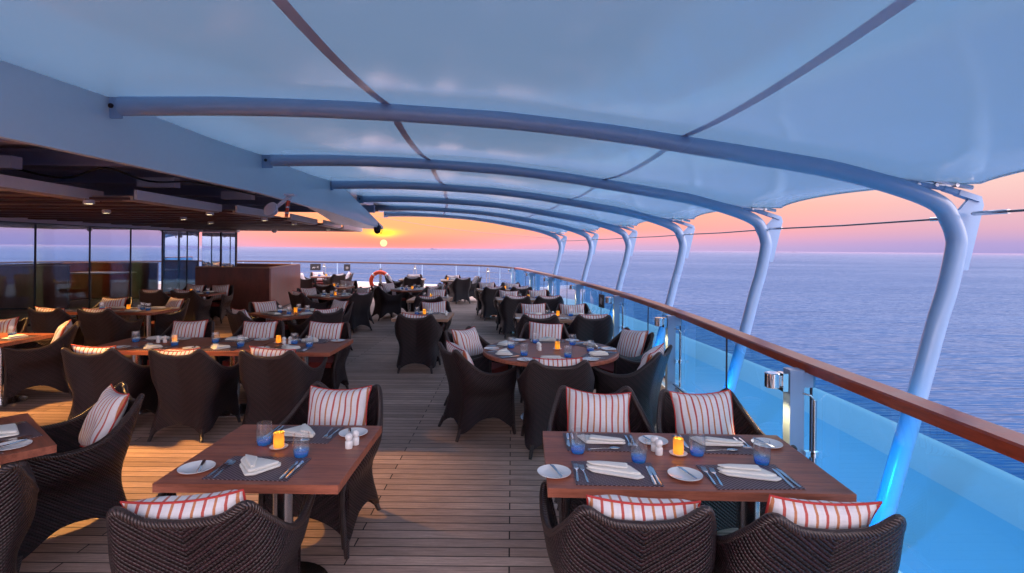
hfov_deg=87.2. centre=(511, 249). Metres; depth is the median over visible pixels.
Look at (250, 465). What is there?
napkin
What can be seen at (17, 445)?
side plate
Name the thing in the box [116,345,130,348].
side plate
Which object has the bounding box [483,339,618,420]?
round dining table
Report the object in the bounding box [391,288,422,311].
round dining table
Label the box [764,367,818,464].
rail post
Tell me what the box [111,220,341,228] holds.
ceiling panel
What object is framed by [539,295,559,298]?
cushion
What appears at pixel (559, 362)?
cushion
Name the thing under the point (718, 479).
fork
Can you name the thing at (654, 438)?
shaker
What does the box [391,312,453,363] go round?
dining table
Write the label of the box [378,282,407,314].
wicker armchair
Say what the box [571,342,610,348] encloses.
placemat
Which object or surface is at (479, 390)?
wicker armchair
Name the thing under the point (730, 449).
spoon
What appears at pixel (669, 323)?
rail post
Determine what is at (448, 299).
dining table
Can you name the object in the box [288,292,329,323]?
wicker armchair
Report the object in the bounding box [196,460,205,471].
butter knife
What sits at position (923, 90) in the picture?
canopy
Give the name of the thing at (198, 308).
wicker armchair
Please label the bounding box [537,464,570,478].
side plate
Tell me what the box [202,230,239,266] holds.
glass wall
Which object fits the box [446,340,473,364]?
cushion
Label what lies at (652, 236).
bracing cable
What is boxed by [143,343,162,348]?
napkin
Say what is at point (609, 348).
side plate
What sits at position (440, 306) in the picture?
cushion
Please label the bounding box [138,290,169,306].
wicker armchair
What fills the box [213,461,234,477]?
fork
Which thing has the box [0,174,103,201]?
ceiling panel
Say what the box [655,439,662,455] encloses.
shaker
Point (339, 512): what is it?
wicker armchair
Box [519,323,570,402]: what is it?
wicker armchair
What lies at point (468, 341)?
cushion
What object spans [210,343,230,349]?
napkin
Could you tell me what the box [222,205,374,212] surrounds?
roof beam
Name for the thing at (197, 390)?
wicker armchair
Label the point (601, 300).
sign board
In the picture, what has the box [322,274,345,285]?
wicker armchair
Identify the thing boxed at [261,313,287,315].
placemat
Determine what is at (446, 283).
wicker armchair
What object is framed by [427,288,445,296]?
cushion
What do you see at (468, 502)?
deck floor
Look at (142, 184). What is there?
steel box section
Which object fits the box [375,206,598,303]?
canopy arch
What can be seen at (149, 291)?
cushion
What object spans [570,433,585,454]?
tumbler
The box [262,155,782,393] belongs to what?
canopy arch
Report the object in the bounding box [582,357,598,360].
side plate
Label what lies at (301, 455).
tumbler
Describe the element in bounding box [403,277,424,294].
wicker armchair
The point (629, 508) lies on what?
cushion
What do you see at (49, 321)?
wicker armchair
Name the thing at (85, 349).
cushion
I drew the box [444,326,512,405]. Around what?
wicker armchair
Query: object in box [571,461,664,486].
placemat
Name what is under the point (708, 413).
cushion
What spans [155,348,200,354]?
cushion
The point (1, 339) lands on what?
placemat
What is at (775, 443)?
side plate
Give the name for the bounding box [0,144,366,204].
soffit
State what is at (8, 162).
steel box section
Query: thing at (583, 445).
placemat
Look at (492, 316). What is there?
dining table
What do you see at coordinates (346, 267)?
sign board
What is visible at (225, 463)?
fork
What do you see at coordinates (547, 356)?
napkin
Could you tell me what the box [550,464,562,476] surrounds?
butter knife
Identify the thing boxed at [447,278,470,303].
wicker armchair
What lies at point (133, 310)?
napkin
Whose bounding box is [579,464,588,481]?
fork
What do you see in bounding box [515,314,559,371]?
wicker armchair
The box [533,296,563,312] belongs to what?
wicker armchair
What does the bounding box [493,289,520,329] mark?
wicker armchair
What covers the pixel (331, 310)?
cushion
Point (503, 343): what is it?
napkin
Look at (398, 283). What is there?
wicker armchair
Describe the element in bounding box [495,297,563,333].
dining table
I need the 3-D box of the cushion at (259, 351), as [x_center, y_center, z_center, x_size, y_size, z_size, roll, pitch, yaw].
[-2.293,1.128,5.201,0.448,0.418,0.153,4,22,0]
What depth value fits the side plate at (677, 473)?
2.63 m
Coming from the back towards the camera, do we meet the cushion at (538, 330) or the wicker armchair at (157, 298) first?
the wicker armchair at (157, 298)
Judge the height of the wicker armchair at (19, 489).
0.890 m
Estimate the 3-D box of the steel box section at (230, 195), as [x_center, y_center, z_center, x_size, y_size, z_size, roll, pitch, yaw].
[-4.991,-0.975,9.800,0.550,0.140,0.140,1,0,0]
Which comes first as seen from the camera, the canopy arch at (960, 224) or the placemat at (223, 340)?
the canopy arch at (960, 224)
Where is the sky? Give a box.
[199,172,1023,253]
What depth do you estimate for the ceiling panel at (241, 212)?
10.15 m
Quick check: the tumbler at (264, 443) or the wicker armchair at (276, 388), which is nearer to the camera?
the tumbler at (264, 443)
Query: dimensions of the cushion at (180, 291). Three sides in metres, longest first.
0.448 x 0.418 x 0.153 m
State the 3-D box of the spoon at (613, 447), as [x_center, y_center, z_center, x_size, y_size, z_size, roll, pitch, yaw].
[0.507,1.097,2.962,0.178,0.006,0.039,1,0,-2]
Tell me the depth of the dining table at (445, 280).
18.57 m
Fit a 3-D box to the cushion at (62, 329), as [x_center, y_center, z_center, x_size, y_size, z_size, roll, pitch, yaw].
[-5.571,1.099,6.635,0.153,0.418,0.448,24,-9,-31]
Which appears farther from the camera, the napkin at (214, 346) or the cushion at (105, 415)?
the napkin at (214, 346)
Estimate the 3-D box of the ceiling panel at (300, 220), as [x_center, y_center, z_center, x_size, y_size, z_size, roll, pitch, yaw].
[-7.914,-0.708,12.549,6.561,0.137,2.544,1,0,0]
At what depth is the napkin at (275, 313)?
8.73 m
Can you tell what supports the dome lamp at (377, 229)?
hanging from the fascia beam at (40, 110)
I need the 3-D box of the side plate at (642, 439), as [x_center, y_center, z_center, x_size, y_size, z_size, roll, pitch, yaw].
[0.809,1.100,3.082,0.166,0.014,0.166,1,0,-1]
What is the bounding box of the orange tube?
[285,198,291,216]
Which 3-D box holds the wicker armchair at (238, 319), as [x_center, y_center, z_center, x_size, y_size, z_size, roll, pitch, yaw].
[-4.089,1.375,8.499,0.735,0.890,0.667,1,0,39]
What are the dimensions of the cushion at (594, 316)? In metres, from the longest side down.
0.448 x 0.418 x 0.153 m
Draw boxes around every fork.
[208,459,232,475]
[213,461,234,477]
[574,463,578,480]
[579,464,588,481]
[701,466,715,483]
[709,468,722,485]
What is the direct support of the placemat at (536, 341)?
on the round dining table at (532, 351)
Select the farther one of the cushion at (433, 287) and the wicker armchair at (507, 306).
the cushion at (433, 287)
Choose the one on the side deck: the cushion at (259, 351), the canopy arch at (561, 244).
the canopy arch at (561, 244)
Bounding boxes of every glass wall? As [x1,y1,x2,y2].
[0,217,202,325]
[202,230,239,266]
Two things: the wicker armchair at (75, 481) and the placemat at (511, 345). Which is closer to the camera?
the wicker armchair at (75, 481)
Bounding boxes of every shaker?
[163,335,166,342]
[345,433,352,448]
[352,430,358,445]
[651,435,657,451]
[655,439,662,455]
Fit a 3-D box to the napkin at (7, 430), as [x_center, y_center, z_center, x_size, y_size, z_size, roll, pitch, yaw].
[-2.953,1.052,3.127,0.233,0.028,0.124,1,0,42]
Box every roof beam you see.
[0,139,27,144]
[0,148,136,167]
[0,169,215,184]
[62,184,267,196]
[175,196,300,205]
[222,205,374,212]
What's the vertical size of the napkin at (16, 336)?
0.028 m
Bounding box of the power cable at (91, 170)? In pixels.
[20,167,254,194]
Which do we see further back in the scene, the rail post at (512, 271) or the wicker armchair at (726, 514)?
the rail post at (512, 271)
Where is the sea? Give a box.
[199,247,1023,479]
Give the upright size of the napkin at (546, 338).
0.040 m
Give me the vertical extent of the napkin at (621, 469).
0.035 m
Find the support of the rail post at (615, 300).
on the deck floor
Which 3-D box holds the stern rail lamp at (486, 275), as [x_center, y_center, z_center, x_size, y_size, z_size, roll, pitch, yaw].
[-1.049,1.256,23.479,0.122,0.870,0.122,1,0,-45]
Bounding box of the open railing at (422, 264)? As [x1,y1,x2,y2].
[199,260,513,285]
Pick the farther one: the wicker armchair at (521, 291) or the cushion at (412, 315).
the wicker armchair at (521, 291)
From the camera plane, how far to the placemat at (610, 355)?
5.54 m
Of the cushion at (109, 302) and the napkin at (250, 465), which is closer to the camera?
the napkin at (250, 465)
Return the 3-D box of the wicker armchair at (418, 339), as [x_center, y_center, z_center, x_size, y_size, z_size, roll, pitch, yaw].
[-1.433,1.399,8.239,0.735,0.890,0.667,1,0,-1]
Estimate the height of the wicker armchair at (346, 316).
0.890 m
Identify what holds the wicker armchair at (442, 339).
on the deck floor
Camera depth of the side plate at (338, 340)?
6.34 m
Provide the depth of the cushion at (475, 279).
18.91 m
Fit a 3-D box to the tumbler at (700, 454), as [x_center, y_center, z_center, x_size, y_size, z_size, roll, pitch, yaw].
[0.997,1.047,2.898,0.087,0.123,0.086,1,0,2]
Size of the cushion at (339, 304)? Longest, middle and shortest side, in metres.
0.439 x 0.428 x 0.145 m
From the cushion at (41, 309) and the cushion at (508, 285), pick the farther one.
the cushion at (508, 285)
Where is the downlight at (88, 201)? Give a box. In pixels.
[83,200,94,203]
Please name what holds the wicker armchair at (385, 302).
on the deck floor
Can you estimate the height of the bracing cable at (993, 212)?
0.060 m
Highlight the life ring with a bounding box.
[369,270,388,287]
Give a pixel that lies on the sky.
(997, 233)
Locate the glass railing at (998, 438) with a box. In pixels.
[514,267,1023,572]
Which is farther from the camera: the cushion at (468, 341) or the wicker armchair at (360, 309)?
the wicker armchair at (360, 309)
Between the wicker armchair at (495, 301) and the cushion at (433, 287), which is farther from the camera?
the cushion at (433, 287)
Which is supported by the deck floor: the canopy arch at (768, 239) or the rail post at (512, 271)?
the rail post at (512, 271)
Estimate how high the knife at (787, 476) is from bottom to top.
0.003 m
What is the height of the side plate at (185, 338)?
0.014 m
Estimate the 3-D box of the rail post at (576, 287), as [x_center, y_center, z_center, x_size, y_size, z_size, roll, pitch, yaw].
[1.503,1.339,12.540,0.335,1.050,0.138,1,0,6]
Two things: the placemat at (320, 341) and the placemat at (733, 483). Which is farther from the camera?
the placemat at (320, 341)
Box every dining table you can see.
[0,333,54,406]
[0,413,56,464]
[66,307,179,355]
[94,337,275,417]
[152,424,381,572]
[167,291,225,298]
[248,339,352,364]
[249,308,310,335]
[307,293,349,304]
[311,276,329,279]
[335,286,354,289]
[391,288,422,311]
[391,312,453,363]
[406,297,452,301]
[441,279,459,301]
[476,288,509,317]
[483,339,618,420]
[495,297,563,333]
[515,313,590,322]
[543,431,856,528]
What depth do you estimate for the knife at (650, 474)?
2.62 m
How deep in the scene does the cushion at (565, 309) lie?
9.57 m
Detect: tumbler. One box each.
[256,422,272,445]
[292,435,309,457]
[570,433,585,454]
[630,437,646,463]
[689,433,705,456]
[753,447,770,465]
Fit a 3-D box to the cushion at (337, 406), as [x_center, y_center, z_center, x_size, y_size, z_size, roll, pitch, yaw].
[-1.203,1.142,3.696,0.460,0.409,0.186,-2,-22,8]
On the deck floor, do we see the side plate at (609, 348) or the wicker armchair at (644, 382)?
the wicker armchair at (644, 382)
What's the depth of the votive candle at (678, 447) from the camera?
2.88 m
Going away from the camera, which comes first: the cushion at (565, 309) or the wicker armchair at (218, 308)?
the cushion at (565, 309)
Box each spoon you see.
[590,446,619,448]
[706,448,737,450]
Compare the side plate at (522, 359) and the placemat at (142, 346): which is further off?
the placemat at (142, 346)
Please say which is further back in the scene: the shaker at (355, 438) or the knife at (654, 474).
the shaker at (355, 438)
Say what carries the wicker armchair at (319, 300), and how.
on the deck floor
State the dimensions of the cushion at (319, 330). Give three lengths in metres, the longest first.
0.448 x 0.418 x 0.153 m
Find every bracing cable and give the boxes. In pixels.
[372,215,553,238]
[629,235,675,237]
[684,230,755,234]
[768,217,937,229]
[971,209,1023,215]
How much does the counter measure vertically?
1.273 m
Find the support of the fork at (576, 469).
on the placemat at (596, 479)
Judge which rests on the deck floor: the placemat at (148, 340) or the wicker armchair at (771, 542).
the wicker armchair at (771, 542)
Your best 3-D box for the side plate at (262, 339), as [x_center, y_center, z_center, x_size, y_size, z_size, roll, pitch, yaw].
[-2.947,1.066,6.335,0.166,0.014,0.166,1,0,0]
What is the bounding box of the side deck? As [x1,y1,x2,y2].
[612,329,1023,572]
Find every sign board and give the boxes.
[310,264,320,269]
[344,263,349,270]
[599,294,604,307]
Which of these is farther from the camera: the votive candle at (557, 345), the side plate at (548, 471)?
the votive candle at (557, 345)
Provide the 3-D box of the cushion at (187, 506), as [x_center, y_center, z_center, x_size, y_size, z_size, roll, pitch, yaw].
[-1.277,1.140,2.171,0.460,0.409,0.186,-3,23,-6]
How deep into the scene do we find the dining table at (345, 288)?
14.86 m
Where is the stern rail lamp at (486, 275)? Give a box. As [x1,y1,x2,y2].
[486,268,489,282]
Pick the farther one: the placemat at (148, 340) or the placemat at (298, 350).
the placemat at (148, 340)
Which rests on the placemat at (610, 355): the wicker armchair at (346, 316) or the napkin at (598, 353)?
the napkin at (598, 353)
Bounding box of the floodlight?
[263,194,296,215]
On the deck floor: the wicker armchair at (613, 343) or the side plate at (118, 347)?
the wicker armchair at (613, 343)
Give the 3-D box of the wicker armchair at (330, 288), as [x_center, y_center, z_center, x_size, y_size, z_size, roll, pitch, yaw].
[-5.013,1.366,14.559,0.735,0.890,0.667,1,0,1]
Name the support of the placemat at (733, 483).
on the dining table at (815, 480)
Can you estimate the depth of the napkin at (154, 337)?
6.29 m
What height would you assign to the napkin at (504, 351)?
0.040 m
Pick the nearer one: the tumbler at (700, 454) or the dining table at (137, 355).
the tumbler at (700, 454)
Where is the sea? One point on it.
(863, 314)
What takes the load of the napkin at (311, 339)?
on the placemat at (320, 341)
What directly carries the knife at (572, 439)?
on the placemat at (583, 445)
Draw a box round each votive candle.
[170,335,178,342]
[269,430,287,449]
[274,335,281,343]
[553,341,561,349]
[669,437,687,455]
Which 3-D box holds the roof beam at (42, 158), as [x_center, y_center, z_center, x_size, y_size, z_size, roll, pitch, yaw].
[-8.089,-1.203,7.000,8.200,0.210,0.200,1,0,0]
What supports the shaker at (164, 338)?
on the dining table at (137, 355)
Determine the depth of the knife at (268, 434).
3.16 m
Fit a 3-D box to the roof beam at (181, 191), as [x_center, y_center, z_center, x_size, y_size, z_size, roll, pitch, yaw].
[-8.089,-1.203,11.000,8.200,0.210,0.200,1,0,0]
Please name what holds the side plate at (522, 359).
on the round dining table at (532, 351)
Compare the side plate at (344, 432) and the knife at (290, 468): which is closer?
the knife at (290, 468)
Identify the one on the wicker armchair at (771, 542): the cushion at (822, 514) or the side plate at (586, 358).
the cushion at (822, 514)
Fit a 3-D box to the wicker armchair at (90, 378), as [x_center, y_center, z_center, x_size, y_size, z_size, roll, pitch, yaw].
[-4.013,1.375,5.399,0.735,0.890,0.667,1,0,1]
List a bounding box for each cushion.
[0,317,18,332]
[35,306,65,311]
[50,319,71,343]
[71,344,116,353]
[78,384,129,446]
[82,307,112,311]
[100,297,127,306]
[120,489,245,518]
[142,289,161,292]
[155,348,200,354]
[165,297,183,313]
[171,320,207,336]
[174,289,193,292]
[186,284,204,291]
[211,284,229,300]
[232,308,250,318]
[242,321,277,337]
[249,346,295,356]
[252,300,279,321]
[292,290,306,296]
[300,287,318,302]
[307,385,371,425]
[308,321,343,338]
[312,272,323,280]
[314,307,337,312]
[330,298,347,314]
[338,280,354,293]
[356,287,370,292]
[381,282,395,294]
[402,312,426,317]
[419,295,439,298]
[422,300,446,311]
[425,285,438,288]
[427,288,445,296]
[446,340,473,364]
[447,275,458,283]
[451,326,482,355]
[472,276,479,283]
[479,282,493,292]
[499,290,517,304]
[504,282,518,287]
[506,294,525,298]
[521,303,545,313]
[525,313,554,318]
[528,289,545,303]
[529,321,562,338]
[533,357,582,366]
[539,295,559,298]
[560,303,584,324]
[566,386,630,432]
[579,314,607,318]
[586,494,700,520]
[616,328,648,356]
[637,343,663,369]
[669,389,734,433]
[765,494,881,528]
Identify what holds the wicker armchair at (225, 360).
on the deck floor
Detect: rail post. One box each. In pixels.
[508,269,515,283]
[526,272,534,290]
[543,277,554,295]
[569,284,583,304]
[605,295,624,337]
[655,315,682,391]
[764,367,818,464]
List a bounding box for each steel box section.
[0,155,21,169]
[136,177,179,187]
[221,191,254,199]
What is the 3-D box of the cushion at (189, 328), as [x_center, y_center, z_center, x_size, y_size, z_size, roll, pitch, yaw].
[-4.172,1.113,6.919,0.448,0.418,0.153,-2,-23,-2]
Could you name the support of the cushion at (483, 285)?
on the wicker armchair at (478, 306)
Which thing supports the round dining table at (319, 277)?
on the deck floor
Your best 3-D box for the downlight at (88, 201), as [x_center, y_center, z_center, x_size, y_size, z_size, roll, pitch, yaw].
[-5.375,-0.601,6.831,0.124,0.054,0.124,1,0,0]
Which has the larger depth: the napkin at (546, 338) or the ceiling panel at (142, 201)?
the ceiling panel at (142, 201)
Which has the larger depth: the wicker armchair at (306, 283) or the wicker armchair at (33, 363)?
the wicker armchair at (306, 283)
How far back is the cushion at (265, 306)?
9.50 m
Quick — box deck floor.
[0,284,737,572]
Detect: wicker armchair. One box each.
[0,320,80,406]
[0,459,38,572]
[1,382,144,572]
[8,317,28,347]
[27,308,83,350]
[61,347,157,419]
[74,297,132,320]
[77,308,144,346]
[106,493,315,572]
[136,297,189,336]
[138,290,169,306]
[143,320,214,364]
[147,348,240,442]
[170,290,213,320]
[182,285,206,296]
[206,285,233,323]
[214,320,284,383]
[225,309,283,334]
[239,350,327,424]
[248,301,298,338]
[258,381,382,559]
[286,308,343,338]
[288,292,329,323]
[297,288,330,305]
[298,322,350,388]
[300,276,316,287]
[304,301,352,350]
[310,272,328,283]
[312,284,343,299]
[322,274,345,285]
[332,291,372,332]
[336,280,357,293]
[338,287,374,323]
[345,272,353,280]
[370,285,402,320]
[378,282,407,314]
[384,275,402,286]
[394,314,443,373]
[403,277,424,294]
[408,286,441,311]
[413,296,449,311]
[415,301,451,349]
[421,289,448,296]
[438,342,516,441]
[443,275,460,295]
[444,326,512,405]
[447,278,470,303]
[460,276,481,301]
[474,282,496,314]
[479,287,505,320]
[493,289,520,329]
[497,296,531,338]
[510,286,531,295]
[513,303,550,338]
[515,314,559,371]
[516,359,594,459]
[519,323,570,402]
[525,290,550,295]
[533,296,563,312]
[539,481,716,572]
[547,385,654,522]
[555,303,591,326]
[564,315,613,344]
[591,327,653,388]
[592,344,672,430]
[656,388,796,530]
[689,500,906,572]
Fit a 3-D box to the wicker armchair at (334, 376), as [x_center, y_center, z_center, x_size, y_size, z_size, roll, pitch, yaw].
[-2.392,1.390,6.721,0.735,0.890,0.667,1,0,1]
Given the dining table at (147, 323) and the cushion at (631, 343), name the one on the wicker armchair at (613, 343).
the cushion at (631, 343)
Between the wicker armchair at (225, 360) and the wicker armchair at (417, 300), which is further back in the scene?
the wicker armchair at (417, 300)
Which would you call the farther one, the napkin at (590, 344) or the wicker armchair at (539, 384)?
the napkin at (590, 344)
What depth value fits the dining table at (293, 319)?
8.67 m
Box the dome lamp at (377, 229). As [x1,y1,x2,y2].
[374,223,381,233]
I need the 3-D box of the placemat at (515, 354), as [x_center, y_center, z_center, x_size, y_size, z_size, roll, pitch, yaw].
[-0.074,1.097,5.636,0.280,0.003,0.410,1,0,-28]
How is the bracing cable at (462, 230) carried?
attached to the canopy arch at (561, 244)
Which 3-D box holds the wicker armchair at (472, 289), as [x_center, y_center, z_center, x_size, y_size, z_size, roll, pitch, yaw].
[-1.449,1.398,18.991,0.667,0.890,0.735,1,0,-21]
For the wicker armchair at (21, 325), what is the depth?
7.15 m
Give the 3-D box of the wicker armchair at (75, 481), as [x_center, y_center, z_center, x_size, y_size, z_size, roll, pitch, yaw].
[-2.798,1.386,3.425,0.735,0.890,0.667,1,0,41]
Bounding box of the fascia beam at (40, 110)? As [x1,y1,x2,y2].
[0,60,383,228]
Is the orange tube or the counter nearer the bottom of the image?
the counter
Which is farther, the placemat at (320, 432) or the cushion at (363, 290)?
the cushion at (363, 290)
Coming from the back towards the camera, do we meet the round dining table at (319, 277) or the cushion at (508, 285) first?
the round dining table at (319, 277)
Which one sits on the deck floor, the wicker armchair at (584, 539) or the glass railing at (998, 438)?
the wicker armchair at (584, 539)
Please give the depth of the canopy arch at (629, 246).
13.63 m
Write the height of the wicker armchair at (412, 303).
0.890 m
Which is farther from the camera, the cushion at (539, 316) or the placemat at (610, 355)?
the cushion at (539, 316)
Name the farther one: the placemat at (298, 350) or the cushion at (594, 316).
the cushion at (594, 316)
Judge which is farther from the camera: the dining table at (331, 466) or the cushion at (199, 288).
the cushion at (199, 288)
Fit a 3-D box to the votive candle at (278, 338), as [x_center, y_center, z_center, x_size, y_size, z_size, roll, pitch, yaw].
[-2.669,1.030,6.150,0.096,0.086,0.096,1,0,-9]
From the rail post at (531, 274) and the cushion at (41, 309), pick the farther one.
the rail post at (531, 274)
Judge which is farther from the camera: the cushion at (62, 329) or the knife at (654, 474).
the cushion at (62, 329)
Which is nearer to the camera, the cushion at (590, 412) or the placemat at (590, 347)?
the cushion at (590, 412)
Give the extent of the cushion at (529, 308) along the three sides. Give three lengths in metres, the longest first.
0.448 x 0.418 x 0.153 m
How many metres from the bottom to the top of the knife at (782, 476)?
0.003 m
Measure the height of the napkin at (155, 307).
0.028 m
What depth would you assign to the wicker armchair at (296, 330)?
8.40 m
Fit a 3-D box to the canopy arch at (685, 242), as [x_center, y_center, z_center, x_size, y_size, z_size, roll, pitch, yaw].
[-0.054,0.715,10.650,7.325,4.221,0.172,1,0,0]
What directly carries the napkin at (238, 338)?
on the placemat at (223, 340)
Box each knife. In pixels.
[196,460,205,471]
[264,426,278,438]
[279,461,297,478]
[285,460,302,477]
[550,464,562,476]
[566,433,569,445]
[570,433,574,445]
[646,466,656,484]
[649,466,660,483]
[677,466,696,478]
[773,469,793,487]
[776,468,800,486]
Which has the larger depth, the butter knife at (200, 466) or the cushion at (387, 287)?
the cushion at (387, 287)
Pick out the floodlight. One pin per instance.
(270, 208)
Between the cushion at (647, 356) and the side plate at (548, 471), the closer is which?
the side plate at (548, 471)
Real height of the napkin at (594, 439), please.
0.035 m
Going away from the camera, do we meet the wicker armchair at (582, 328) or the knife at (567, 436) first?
the knife at (567, 436)
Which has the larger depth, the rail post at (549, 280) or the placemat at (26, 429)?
the rail post at (549, 280)
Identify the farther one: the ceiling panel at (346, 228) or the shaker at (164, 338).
the ceiling panel at (346, 228)
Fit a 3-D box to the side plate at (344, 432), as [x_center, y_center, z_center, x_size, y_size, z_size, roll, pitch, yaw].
[-0.935,1.084,3.169,0.166,0.014,0.166,1,0,1]
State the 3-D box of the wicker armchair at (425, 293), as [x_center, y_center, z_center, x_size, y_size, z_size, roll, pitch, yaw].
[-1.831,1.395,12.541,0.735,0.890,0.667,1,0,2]
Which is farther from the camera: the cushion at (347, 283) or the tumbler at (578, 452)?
the cushion at (347, 283)
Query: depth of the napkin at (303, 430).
3.11 m
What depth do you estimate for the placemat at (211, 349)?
5.73 m
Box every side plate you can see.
[0,439,32,450]
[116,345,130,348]
[177,337,190,339]
[177,460,215,473]
[182,346,199,348]
[254,338,268,340]
[331,339,344,341]
[339,427,367,436]
[484,347,498,349]
[517,357,532,360]
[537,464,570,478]
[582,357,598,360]
[601,347,615,350]
[638,435,667,444]
[667,467,702,480]
[751,437,782,447]
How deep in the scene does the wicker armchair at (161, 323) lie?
9.60 m
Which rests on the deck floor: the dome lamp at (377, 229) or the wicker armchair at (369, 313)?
the wicker armchair at (369, 313)
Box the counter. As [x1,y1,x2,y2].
[195,263,299,311]
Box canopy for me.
[0,0,1023,232]
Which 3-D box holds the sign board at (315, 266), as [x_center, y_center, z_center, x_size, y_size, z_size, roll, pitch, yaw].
[-10.087,0.889,27.602,0.535,0.400,0.030,1,0,0]
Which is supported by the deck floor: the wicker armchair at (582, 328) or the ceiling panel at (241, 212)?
the wicker armchair at (582, 328)
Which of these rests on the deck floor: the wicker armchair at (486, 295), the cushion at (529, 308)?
the wicker armchair at (486, 295)
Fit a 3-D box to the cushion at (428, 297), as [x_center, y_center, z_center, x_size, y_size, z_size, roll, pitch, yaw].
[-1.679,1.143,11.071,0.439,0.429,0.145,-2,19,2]
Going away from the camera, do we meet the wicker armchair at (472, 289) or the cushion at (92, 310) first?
the cushion at (92, 310)
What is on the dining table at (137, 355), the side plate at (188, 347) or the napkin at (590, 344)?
the side plate at (188, 347)
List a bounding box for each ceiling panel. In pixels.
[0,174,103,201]
[0,190,221,212]
[0,205,283,219]
[3,214,317,224]
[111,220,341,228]
[170,225,361,231]
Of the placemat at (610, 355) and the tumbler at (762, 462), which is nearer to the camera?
the tumbler at (762, 462)
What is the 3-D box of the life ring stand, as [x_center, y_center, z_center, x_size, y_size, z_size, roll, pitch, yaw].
[-4.984,1.265,20.355,0.120,1.080,0.150,1,0,0]
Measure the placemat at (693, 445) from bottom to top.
0.003 m
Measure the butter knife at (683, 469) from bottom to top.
0.004 m
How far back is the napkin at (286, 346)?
5.78 m
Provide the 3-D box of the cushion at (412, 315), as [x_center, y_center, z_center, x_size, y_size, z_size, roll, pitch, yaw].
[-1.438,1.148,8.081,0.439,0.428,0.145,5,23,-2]
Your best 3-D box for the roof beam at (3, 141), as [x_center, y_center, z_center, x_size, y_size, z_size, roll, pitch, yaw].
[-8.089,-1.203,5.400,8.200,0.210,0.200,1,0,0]
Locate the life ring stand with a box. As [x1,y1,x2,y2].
[379,268,381,283]
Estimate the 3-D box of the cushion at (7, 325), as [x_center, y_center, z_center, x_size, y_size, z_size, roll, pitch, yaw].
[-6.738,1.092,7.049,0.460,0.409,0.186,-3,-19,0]
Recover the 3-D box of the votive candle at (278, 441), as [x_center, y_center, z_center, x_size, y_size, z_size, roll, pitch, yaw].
[-1.274,1.043,2.940,0.096,0.086,0.096,1,0,-19]
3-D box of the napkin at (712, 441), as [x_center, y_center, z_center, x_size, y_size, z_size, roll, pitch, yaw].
[1.155,1.086,3.047,0.289,0.035,0.115,1,0,25]
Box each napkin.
[0,423,18,437]
[2,334,27,338]
[125,309,141,311]
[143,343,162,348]
[146,336,169,339]
[149,306,165,308]
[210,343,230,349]
[225,337,248,339]
[239,454,280,475]
[267,312,279,314]
[281,344,300,348]
[282,424,314,437]
[301,337,318,341]
[495,348,512,354]
[497,340,513,345]
[538,336,555,340]
[540,355,562,357]
[577,434,625,443]
[583,341,597,346]
[586,461,643,478]
[588,350,608,355]
[690,436,743,445]
[717,464,781,480]
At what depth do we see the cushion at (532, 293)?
12.79 m
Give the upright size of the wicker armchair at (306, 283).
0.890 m
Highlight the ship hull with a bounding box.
[563,298,1023,530]
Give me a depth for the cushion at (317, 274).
21.25 m
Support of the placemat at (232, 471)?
on the dining table at (331, 466)
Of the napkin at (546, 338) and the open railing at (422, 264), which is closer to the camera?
the napkin at (546, 338)
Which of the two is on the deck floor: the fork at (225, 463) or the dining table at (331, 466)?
the dining table at (331, 466)
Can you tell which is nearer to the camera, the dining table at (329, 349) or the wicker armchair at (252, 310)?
the dining table at (329, 349)
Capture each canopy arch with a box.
[108,96,983,525]
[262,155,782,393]
[330,181,694,346]
[357,196,637,319]
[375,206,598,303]
[384,212,566,293]
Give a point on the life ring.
(374, 274)
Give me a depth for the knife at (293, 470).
2.64 m
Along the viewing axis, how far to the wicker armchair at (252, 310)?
9.42 m
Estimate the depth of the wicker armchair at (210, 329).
6.99 m
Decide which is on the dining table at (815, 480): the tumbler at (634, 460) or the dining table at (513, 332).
the tumbler at (634, 460)
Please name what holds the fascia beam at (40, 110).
attached to the soffit
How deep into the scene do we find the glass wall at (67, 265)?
13.83 m
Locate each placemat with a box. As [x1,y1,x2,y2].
[0,335,40,340]
[0,421,42,442]
[124,345,176,350]
[131,337,181,341]
[201,346,243,350]
[202,456,311,481]
[217,338,256,341]
[256,425,344,443]
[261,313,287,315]
[273,346,313,351]
[292,339,332,343]
[485,349,524,358]
[487,341,524,347]
[529,339,565,342]
[563,433,642,451]
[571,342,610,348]
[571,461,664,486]
[581,350,617,359]
[671,435,760,454]
[696,465,805,489]
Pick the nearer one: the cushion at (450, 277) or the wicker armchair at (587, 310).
the wicker armchair at (587, 310)
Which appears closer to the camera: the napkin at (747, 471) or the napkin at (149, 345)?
the napkin at (747, 471)
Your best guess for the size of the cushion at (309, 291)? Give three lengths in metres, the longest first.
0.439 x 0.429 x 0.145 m
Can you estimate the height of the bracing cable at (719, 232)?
0.038 m
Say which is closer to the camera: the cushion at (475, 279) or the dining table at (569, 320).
the dining table at (569, 320)
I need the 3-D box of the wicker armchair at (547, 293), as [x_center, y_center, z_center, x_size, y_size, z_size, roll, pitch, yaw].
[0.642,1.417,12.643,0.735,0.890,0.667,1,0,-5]
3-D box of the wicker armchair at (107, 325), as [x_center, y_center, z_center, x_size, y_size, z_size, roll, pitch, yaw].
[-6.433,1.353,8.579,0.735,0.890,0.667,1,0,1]
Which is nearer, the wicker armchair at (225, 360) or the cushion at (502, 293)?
the wicker armchair at (225, 360)
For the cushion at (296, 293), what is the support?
on the wicker armchair at (301, 300)

